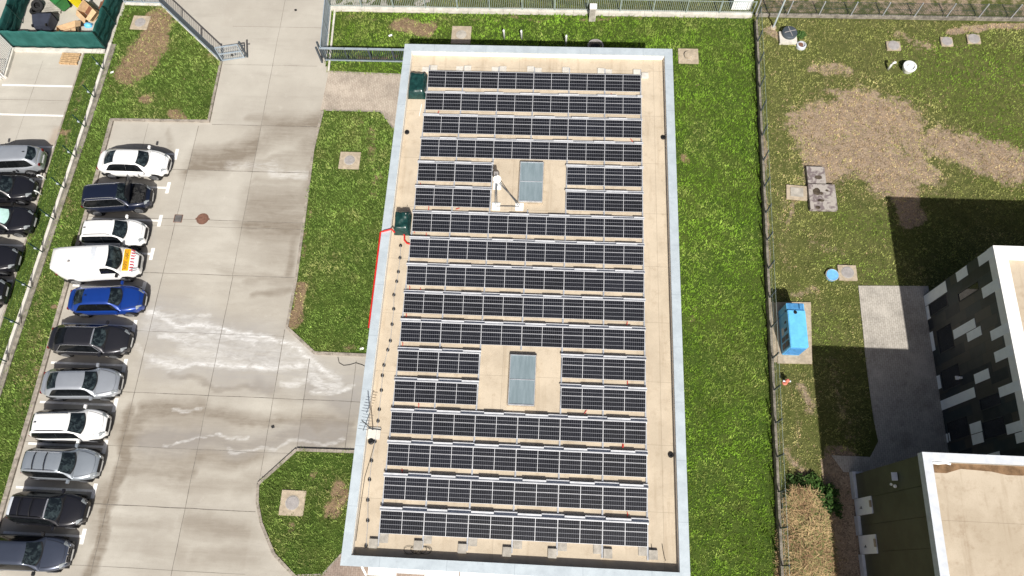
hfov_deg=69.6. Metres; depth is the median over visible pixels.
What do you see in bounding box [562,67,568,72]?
ballast block
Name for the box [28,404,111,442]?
parked car
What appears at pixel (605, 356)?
wind deflector
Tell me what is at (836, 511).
weed clump
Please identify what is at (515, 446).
wind deflector
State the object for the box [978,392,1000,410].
window
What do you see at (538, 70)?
ballast block
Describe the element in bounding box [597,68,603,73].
ballast block
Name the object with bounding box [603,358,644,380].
solar panel
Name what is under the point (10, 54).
picket fence
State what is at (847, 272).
manhole
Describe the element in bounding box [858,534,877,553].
door
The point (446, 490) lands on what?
solar panel
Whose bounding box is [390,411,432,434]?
solar panel
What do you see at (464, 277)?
solar panel
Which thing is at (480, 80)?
solar panel
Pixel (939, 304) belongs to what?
window
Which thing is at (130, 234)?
parked car
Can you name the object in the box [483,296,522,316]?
solar panel
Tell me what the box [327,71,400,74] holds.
kerb
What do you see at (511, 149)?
solar panel
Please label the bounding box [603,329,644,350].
solar panel
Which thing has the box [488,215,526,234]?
solar panel
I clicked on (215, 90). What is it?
kerb
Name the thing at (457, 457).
solar panel
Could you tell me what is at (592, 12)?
utility cabinet
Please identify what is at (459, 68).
ballast block
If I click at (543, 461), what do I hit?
solar panel
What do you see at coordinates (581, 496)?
solar panel
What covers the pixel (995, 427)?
window
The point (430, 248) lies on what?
solar panel
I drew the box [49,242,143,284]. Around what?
delivery van
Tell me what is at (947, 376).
window
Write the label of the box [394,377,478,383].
wind deflector
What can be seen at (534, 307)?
solar panel
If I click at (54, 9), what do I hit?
pallet
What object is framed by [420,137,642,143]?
wind deflector
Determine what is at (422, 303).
solar panel
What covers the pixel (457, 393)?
solar panel
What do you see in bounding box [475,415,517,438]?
solar panel
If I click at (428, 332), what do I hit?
solar panel
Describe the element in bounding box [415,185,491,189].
wind deflector
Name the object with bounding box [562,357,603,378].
solar panel
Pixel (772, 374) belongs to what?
fence
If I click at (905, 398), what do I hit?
paved path
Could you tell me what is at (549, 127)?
solar panel
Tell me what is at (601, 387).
wind deflector
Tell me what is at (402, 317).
mounting rail
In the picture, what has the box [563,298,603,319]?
solar panel
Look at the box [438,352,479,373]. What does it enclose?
solar panel
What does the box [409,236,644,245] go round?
wind deflector
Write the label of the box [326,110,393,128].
kerb
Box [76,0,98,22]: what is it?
cardboard box
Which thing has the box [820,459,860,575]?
soil
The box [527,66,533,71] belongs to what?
ballast block
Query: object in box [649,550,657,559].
ballast block
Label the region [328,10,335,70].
kerb
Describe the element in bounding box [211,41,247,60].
wicket gate
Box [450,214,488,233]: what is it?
solar panel
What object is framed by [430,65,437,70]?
ballast block
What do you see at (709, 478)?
lawn
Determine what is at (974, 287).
window
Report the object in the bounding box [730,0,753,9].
storage shed
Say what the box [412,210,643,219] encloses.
wind deflector
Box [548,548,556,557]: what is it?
ballast block
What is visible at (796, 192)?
manhole
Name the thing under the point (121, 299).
parked car
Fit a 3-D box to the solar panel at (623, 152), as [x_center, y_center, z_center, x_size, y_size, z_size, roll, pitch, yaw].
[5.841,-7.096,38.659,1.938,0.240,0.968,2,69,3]
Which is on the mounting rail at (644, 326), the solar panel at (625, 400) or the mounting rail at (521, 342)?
the solar panel at (625, 400)
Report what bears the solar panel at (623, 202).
on the mounting rail at (603, 337)
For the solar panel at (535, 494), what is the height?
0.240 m
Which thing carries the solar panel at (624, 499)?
on the mounting rail at (603, 337)
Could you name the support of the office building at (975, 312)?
on the yard ground at (989, 149)
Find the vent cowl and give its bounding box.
[902,61,916,73]
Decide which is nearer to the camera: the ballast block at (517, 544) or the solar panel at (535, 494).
the ballast block at (517, 544)
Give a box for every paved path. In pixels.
[321,72,400,127]
[323,556,459,575]
[831,286,948,471]
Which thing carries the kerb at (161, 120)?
on the parking lot
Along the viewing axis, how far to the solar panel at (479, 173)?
38.50 m
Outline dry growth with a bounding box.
[773,483,839,575]
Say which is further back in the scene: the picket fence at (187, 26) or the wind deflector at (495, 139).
the picket fence at (187, 26)
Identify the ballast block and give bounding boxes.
[368,538,377,547]
[379,533,388,542]
[413,540,422,549]
[422,67,428,71]
[424,536,431,543]
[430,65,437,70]
[456,66,462,70]
[457,543,466,553]
[464,65,471,70]
[468,538,477,546]
[491,67,498,71]
[500,66,506,71]
[502,547,511,556]
[513,540,521,548]
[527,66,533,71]
[535,68,541,72]
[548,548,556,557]
[558,542,566,550]
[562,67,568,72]
[593,544,600,553]
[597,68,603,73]
[603,549,611,558]
[606,69,611,73]
[633,69,639,74]
[638,547,646,555]
[641,72,648,78]
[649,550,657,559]
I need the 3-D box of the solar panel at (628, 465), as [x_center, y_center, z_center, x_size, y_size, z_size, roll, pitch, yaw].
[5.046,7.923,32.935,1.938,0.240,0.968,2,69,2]
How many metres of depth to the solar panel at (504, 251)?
36.84 m
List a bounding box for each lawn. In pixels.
[0,0,218,503]
[0,53,103,364]
[259,451,353,575]
[288,111,393,352]
[325,12,777,575]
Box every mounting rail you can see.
[378,65,430,545]
[422,66,464,548]
[466,67,499,550]
[511,67,534,552]
[556,68,569,555]
[601,69,605,557]
[640,69,648,559]
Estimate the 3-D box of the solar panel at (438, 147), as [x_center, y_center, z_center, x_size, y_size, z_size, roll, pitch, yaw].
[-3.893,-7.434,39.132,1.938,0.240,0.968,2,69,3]
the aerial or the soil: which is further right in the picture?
the soil
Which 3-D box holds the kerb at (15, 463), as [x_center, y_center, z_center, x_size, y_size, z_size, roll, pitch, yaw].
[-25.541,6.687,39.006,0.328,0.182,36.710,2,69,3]
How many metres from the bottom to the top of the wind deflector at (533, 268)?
0.257 m
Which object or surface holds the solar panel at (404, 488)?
on the mounting rail at (440, 343)
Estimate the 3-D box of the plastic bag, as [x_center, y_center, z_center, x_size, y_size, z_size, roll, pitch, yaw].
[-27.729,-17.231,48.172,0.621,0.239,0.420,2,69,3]
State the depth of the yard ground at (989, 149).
42.41 m
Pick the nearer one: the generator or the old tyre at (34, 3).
the generator
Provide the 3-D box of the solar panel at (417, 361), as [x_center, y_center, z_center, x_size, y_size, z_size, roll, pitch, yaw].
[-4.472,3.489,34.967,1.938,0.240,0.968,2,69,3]
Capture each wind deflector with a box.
[379,506,648,522]
[383,472,648,488]
[387,440,647,454]
[390,408,647,421]
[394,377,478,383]
[397,347,480,353]
[400,318,645,329]
[403,290,645,300]
[406,263,644,272]
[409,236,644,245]
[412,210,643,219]
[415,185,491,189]
[417,160,493,164]
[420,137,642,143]
[423,113,642,120]
[425,91,642,97]
[560,383,646,390]
[561,354,646,359]
[565,189,643,193]
[566,164,643,168]
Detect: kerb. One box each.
[0,53,84,327]
[0,118,113,525]
[113,118,209,122]
[207,61,222,120]
[256,448,353,575]
[285,110,365,356]
[298,553,341,575]
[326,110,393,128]
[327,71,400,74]
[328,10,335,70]
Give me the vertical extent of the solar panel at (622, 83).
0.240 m
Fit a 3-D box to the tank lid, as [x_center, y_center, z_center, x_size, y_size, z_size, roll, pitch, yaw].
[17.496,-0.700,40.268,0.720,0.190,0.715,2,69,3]
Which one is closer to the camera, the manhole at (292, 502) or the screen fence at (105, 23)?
the manhole at (292, 502)
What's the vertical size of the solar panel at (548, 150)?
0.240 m
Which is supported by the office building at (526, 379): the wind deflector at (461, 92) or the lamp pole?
the wind deflector at (461, 92)
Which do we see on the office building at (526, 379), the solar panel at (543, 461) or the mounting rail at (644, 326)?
the mounting rail at (644, 326)
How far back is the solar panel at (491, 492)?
32.69 m
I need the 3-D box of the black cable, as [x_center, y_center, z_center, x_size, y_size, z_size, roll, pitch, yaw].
[-6.646,9.060,33.061,0.180,0.027,4.348,6,69,4]
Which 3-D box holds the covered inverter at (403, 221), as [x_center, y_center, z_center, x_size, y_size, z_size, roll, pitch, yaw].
[-5.582,-3.340,37.396,0.822,0.742,1.142,2,69,3]
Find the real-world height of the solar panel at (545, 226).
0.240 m
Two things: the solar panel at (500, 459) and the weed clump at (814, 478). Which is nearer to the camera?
the solar panel at (500, 459)
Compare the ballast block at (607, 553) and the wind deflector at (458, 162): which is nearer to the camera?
the ballast block at (607, 553)
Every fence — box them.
[0,0,28,46]
[0,29,104,48]
[0,35,14,77]
[0,42,116,397]
[92,0,122,49]
[123,0,160,5]
[159,0,217,59]
[320,0,331,57]
[328,0,757,18]
[754,7,789,575]
[755,0,1023,20]
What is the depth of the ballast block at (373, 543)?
32.13 m
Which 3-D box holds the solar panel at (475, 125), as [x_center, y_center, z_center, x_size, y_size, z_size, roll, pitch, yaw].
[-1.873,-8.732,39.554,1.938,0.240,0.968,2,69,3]
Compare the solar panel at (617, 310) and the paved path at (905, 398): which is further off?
the paved path at (905, 398)
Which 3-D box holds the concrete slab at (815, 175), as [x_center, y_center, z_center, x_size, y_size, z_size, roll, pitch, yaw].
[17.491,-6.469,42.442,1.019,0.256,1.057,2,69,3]
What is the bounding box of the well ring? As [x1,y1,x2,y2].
[587,39,603,47]
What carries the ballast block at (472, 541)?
on the office building at (526, 379)
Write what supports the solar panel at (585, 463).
on the mounting rail at (562, 323)
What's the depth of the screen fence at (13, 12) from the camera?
47.63 m
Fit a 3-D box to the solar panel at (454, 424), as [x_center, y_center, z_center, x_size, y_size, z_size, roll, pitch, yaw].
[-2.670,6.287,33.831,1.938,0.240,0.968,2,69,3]
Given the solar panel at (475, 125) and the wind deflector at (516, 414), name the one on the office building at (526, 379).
the wind deflector at (516, 414)
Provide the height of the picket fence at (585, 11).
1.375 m
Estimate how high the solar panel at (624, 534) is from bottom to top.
0.240 m
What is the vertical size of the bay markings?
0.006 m
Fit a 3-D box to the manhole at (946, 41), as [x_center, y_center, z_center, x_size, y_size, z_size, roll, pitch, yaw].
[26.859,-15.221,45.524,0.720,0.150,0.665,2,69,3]
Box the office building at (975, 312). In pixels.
[924,245,1023,455]
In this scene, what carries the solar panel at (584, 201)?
on the mounting rail at (562, 323)
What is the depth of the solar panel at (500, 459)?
33.20 m
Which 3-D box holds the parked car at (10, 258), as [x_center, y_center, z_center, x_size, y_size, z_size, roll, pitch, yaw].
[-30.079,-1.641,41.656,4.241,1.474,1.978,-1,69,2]
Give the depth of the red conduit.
36.39 m
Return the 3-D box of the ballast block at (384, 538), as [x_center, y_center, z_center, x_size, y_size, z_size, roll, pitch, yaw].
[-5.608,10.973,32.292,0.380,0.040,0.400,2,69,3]
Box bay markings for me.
[0,84,178,543]
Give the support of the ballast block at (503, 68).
on the office building at (526, 379)
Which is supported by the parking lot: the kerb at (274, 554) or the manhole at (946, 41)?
the kerb at (274, 554)
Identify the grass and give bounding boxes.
[347,0,757,9]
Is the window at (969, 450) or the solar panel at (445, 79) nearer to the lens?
the window at (969, 450)
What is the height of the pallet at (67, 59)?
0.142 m
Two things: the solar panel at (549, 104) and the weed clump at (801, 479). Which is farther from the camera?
the solar panel at (549, 104)
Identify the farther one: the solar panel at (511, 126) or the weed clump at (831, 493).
the solar panel at (511, 126)
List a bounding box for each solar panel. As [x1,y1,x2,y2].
[379,510,424,535]
[383,476,427,500]
[387,443,430,466]
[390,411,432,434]
[394,380,435,402]
[397,350,438,372]
[400,321,440,342]
[403,293,443,313]
[406,265,445,285]
[409,239,448,258]
[412,213,450,232]
[415,187,452,206]
[417,163,454,181]
[420,139,456,156]
[423,115,458,133]
[423,512,468,537]
[425,93,460,110]
[426,478,470,502]
[428,70,462,87]
[429,445,472,468]
[432,413,474,436]
[435,382,477,404]
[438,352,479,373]
[440,323,481,344]
[443,294,482,315]
[445,267,484,287]
[448,240,486,259]
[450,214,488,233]
[452,188,490,207]
[454,164,491,182]
[457,139,493,158]
[459,116,495,134]
[461,93,496,111]
[463,71,498,88]
[468,515,512,539]
[470,480,514,504]
[472,447,515,470]
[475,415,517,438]
[481,324,521,345]
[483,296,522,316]
[485,268,524,288]
[486,241,525,261]
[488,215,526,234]
[493,141,530,158]
[495,117,531,135]
[497,94,532,111]
[498,72,533,89]
[512,517,557,541]
[514,482,558,506]
[516,449,559,472]
[517,417,559,440]
[521,326,562,347]
[523,297,562,318]
[524,269,563,289]
[525,242,564,262]
[527,216,565,235]
[530,141,567,159]
[531,118,567,135]
[532,95,568,112]
[533,73,568,89]
[557,519,602,544]
[558,484,602,508]
[559,451,602,474]
[560,419,602,441]
[561,387,602,409]
[562,327,603,348]
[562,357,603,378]
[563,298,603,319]
[564,271,603,291]
[565,217,603,236]
[565,243,603,263]
[566,192,603,210]
[567,142,604,160]
[567,167,604,185]
[568,119,604,136]
[569,73,604,90]
[569,96,604,113]
[602,521,647,546]
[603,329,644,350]
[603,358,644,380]
[603,389,645,411]
[603,421,645,443]
[603,453,646,477]
[603,487,646,511]
[604,168,641,186]
[604,193,642,211]
[604,218,642,238]
[604,245,643,264]
[604,272,643,292]
[604,300,643,321]
[605,74,640,91]
[605,97,640,114]
[605,120,641,137]
[605,143,641,161]
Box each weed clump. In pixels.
[786,473,808,490]
[797,30,806,39]
[805,472,824,492]
[815,481,840,510]
[827,499,843,518]
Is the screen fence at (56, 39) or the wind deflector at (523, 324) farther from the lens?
the screen fence at (56, 39)
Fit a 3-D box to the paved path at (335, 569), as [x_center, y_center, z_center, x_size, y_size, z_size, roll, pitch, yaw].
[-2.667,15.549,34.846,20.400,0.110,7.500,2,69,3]
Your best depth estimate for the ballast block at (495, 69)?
40.94 m
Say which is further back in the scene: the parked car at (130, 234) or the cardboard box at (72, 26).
the cardboard box at (72, 26)
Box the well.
[778,26,796,44]
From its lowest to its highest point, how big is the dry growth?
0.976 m
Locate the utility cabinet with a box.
[589,3,596,21]
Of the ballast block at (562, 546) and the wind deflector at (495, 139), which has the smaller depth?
the ballast block at (562, 546)
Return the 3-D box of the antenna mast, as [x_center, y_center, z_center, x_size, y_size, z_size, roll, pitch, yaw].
[-0.212,-4.943,37.551,1.624,1.250,1.612,2,69,3]
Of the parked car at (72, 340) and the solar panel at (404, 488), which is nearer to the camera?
the solar panel at (404, 488)
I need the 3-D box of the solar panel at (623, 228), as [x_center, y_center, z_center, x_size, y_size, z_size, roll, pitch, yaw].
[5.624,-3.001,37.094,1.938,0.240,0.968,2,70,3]
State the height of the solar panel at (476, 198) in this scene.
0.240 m
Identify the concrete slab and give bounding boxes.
[805,166,825,184]
[807,184,837,211]
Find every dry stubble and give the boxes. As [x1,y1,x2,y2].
[13,6,217,419]
[763,21,1023,568]
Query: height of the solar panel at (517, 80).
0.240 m
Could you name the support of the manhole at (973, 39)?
on the yard ground at (989, 149)
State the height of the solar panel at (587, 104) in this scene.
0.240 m
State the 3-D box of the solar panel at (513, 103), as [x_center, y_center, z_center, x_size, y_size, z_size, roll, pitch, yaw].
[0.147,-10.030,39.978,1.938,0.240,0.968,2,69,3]
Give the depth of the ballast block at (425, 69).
41.08 m
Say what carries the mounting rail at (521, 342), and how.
on the office building at (526, 379)
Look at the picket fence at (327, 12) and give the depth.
46.77 m
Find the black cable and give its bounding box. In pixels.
[356,446,373,537]
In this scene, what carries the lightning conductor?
on the office building at (526, 379)
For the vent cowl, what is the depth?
44.59 m
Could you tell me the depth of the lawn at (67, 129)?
44.12 m
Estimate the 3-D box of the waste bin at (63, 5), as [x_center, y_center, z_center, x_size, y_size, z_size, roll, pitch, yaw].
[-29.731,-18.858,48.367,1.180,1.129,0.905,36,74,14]
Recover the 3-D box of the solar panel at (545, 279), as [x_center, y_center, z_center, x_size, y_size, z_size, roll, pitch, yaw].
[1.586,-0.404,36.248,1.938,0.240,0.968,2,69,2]
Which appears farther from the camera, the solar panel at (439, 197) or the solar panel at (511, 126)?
the solar panel at (511, 126)
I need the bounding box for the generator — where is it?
[778,303,808,354]
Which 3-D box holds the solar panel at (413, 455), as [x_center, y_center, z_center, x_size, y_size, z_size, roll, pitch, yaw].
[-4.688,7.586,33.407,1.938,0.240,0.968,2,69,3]
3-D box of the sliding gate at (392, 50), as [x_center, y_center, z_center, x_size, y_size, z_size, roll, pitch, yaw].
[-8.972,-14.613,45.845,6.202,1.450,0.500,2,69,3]
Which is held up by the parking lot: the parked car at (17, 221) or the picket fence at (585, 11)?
the parked car at (17, 221)
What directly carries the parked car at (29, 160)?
on the parking lot
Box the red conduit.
[368,228,394,327]
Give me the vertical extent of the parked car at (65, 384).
1.474 m
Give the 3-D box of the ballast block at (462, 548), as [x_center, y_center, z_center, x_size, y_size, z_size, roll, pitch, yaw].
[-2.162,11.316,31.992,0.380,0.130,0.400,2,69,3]
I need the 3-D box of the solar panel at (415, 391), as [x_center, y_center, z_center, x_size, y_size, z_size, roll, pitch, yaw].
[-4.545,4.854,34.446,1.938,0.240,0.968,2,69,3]
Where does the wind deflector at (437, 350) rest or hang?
on the office building at (526, 379)
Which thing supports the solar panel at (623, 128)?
on the mounting rail at (644, 326)
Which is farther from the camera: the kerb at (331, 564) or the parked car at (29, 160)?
the parked car at (29, 160)
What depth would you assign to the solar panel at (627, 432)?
33.44 m
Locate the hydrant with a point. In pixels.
(786, 381)
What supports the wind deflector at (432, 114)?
on the office building at (526, 379)
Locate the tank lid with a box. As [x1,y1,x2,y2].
[825,269,838,280]
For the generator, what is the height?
1.560 m
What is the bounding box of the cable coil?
[404,546,431,553]
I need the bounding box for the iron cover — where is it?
[195,213,209,223]
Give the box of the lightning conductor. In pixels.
[364,244,401,547]
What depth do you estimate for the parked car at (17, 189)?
43.01 m
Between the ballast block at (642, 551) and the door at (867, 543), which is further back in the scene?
the door at (867, 543)
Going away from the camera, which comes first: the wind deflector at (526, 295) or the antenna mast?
the wind deflector at (526, 295)
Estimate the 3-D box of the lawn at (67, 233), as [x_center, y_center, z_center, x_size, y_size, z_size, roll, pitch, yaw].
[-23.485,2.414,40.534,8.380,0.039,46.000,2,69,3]
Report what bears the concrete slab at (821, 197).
on the yard ground at (989, 149)
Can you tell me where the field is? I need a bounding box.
[336,0,1023,15]
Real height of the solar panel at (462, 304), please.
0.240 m
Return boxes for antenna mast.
[492,172,523,210]
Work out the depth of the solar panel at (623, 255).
36.55 m
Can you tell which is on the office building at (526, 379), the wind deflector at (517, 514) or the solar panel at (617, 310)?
the wind deflector at (517, 514)
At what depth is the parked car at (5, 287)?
40.93 m
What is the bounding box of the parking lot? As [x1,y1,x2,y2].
[0,0,428,575]
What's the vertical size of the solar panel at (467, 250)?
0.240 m
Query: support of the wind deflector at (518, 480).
on the office building at (526, 379)
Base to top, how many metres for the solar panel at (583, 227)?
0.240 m
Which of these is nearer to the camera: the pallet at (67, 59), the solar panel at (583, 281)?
the solar panel at (583, 281)
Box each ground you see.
[429,6,1023,549]
[754,19,1023,569]
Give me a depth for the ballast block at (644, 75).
40.43 m
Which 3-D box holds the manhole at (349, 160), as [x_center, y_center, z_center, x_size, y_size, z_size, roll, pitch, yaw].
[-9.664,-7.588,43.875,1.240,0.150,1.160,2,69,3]
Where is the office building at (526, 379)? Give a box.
[340,44,689,575]
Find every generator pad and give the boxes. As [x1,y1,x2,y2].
[766,301,776,361]
[776,302,811,363]
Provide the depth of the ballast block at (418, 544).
32.04 m
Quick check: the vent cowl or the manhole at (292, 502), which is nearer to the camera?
the manhole at (292, 502)
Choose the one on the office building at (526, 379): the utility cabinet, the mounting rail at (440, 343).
the mounting rail at (440, 343)
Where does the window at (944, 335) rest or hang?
in the office building at (975, 312)
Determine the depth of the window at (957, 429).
36.02 m
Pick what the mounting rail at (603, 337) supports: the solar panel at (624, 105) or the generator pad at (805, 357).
the solar panel at (624, 105)
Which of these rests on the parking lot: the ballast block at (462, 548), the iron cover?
the iron cover
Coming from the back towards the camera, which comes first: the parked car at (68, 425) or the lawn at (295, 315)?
the lawn at (295, 315)
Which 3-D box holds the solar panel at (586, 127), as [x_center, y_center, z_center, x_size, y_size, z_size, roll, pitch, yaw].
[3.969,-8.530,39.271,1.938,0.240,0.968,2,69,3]
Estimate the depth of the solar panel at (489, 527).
32.16 m
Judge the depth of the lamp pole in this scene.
45.65 m
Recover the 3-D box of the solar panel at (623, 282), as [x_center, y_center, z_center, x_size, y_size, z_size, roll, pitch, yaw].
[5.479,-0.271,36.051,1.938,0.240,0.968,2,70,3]
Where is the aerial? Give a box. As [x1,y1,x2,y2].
[358,413,380,444]
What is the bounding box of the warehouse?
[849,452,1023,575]
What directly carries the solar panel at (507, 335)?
on the mounting rail at (482, 319)
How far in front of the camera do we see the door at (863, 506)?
35.00 m
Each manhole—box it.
[130,15,150,29]
[279,490,306,515]
[338,152,360,168]
[451,26,471,43]
[678,48,698,63]
[786,185,806,200]
[837,265,857,280]
[885,41,900,50]
[939,37,953,46]
[966,34,980,43]
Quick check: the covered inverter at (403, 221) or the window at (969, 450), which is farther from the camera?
the covered inverter at (403, 221)
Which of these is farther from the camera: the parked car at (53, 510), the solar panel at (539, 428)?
the parked car at (53, 510)
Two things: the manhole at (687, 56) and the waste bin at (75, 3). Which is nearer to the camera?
the manhole at (687, 56)
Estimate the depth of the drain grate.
42.93 m
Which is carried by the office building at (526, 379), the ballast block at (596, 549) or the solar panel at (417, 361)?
the ballast block at (596, 549)
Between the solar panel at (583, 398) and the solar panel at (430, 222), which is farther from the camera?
the solar panel at (430, 222)
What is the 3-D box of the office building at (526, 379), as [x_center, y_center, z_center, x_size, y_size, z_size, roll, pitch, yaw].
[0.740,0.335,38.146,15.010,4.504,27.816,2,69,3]
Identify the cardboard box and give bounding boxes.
[56,20,80,31]
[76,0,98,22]
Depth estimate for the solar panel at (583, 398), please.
34.06 m
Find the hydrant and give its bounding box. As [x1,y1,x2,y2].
[782,378,790,384]
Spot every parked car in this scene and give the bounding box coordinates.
[0,145,48,175]
[0,171,38,205]
[0,202,37,236]
[0,245,22,275]
[0,278,11,307]
[0,532,75,575]
[6,489,91,530]
[20,443,104,483]
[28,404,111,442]
[39,363,123,400]
[47,320,133,358]
[67,281,147,316]
[79,215,149,250]
[81,174,153,215]
[96,145,171,180]
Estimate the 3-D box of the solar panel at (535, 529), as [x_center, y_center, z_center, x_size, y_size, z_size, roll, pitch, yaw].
[1.007,10.519,32.085,1.938,0.240,0.968,2,69,3]
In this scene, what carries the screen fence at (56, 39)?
on the parking lot
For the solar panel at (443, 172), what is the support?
on the mounting rail at (402, 317)
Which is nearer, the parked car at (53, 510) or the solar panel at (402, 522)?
the solar panel at (402, 522)
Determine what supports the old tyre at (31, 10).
on the parking lot
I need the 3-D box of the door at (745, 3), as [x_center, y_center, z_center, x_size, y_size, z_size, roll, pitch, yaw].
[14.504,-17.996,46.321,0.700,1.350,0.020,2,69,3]
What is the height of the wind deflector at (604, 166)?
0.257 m
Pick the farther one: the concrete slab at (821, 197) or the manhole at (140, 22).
the manhole at (140, 22)
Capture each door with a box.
[734,0,748,9]
[854,496,872,515]
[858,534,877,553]
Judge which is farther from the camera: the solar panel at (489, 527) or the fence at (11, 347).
the fence at (11, 347)
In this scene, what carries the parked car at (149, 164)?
on the parking lot
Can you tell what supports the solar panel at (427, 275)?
on the mounting rail at (402, 317)
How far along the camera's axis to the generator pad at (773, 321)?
39.39 m
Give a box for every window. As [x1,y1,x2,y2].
[928,293,947,316]
[936,323,953,353]
[940,363,960,391]
[946,416,969,441]
[953,447,972,453]
[957,281,978,301]
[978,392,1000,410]
[981,416,1005,439]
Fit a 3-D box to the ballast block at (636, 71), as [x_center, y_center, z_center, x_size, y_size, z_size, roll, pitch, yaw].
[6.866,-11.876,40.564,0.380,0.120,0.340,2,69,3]
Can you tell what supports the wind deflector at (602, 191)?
on the office building at (526, 379)
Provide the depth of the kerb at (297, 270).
41.40 m
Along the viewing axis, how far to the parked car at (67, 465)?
36.88 m
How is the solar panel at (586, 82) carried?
on the mounting rail at (603, 337)
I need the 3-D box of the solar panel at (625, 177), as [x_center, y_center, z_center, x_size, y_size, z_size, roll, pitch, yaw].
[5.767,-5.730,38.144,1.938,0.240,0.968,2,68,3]
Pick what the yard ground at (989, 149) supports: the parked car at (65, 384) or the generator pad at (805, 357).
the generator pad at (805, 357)
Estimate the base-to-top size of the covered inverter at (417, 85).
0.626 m
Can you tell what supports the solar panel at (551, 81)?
on the mounting rail at (521, 342)
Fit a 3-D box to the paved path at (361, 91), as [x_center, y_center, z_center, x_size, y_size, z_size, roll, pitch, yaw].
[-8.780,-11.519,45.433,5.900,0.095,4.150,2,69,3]
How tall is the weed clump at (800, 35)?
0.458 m
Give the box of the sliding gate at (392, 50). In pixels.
[315,41,403,62]
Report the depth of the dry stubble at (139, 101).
46.84 m
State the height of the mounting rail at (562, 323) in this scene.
0.240 m
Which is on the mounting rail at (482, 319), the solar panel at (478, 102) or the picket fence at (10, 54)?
the solar panel at (478, 102)
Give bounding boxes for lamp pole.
[770,0,785,29]
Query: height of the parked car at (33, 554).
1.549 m
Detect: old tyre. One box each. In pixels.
[29,6,41,14]
[31,0,43,10]
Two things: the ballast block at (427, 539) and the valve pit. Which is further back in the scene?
the valve pit
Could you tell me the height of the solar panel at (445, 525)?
0.240 m
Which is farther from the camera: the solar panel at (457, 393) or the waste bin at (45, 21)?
the waste bin at (45, 21)
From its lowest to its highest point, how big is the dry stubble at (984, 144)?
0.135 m
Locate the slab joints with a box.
[1,3,355,575]
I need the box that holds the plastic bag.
[84,22,92,27]
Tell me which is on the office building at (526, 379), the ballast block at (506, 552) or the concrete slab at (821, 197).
the ballast block at (506, 552)
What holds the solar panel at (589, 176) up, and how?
on the mounting rail at (562, 323)
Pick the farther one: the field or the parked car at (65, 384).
the field
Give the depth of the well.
45.76 m
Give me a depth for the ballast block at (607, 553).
31.66 m
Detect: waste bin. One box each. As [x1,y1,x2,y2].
[31,12,58,31]
[50,0,71,10]
[69,0,81,7]
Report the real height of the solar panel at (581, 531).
0.240 m
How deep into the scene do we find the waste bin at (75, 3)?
48.40 m
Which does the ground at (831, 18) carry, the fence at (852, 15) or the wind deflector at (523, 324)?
the fence at (852, 15)
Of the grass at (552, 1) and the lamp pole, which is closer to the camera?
the lamp pole
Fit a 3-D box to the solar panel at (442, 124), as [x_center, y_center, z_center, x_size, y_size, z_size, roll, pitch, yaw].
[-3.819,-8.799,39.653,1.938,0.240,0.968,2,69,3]
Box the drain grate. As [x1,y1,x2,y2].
[173,214,182,222]
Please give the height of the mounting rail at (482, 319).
0.240 m
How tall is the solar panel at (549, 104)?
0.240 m
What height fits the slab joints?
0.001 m
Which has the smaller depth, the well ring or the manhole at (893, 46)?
the manhole at (893, 46)
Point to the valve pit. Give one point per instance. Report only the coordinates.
(801, 45)
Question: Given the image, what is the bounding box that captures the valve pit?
[796,41,805,50]
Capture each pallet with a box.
[43,2,60,13]
[59,53,80,64]
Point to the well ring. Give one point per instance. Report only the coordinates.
(594, 42)
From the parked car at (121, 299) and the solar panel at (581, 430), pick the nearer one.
the solar panel at (581, 430)
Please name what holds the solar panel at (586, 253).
on the mounting rail at (562, 323)
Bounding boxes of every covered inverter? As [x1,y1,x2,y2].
[394,211,411,235]
[408,72,427,98]
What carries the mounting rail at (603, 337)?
on the office building at (526, 379)

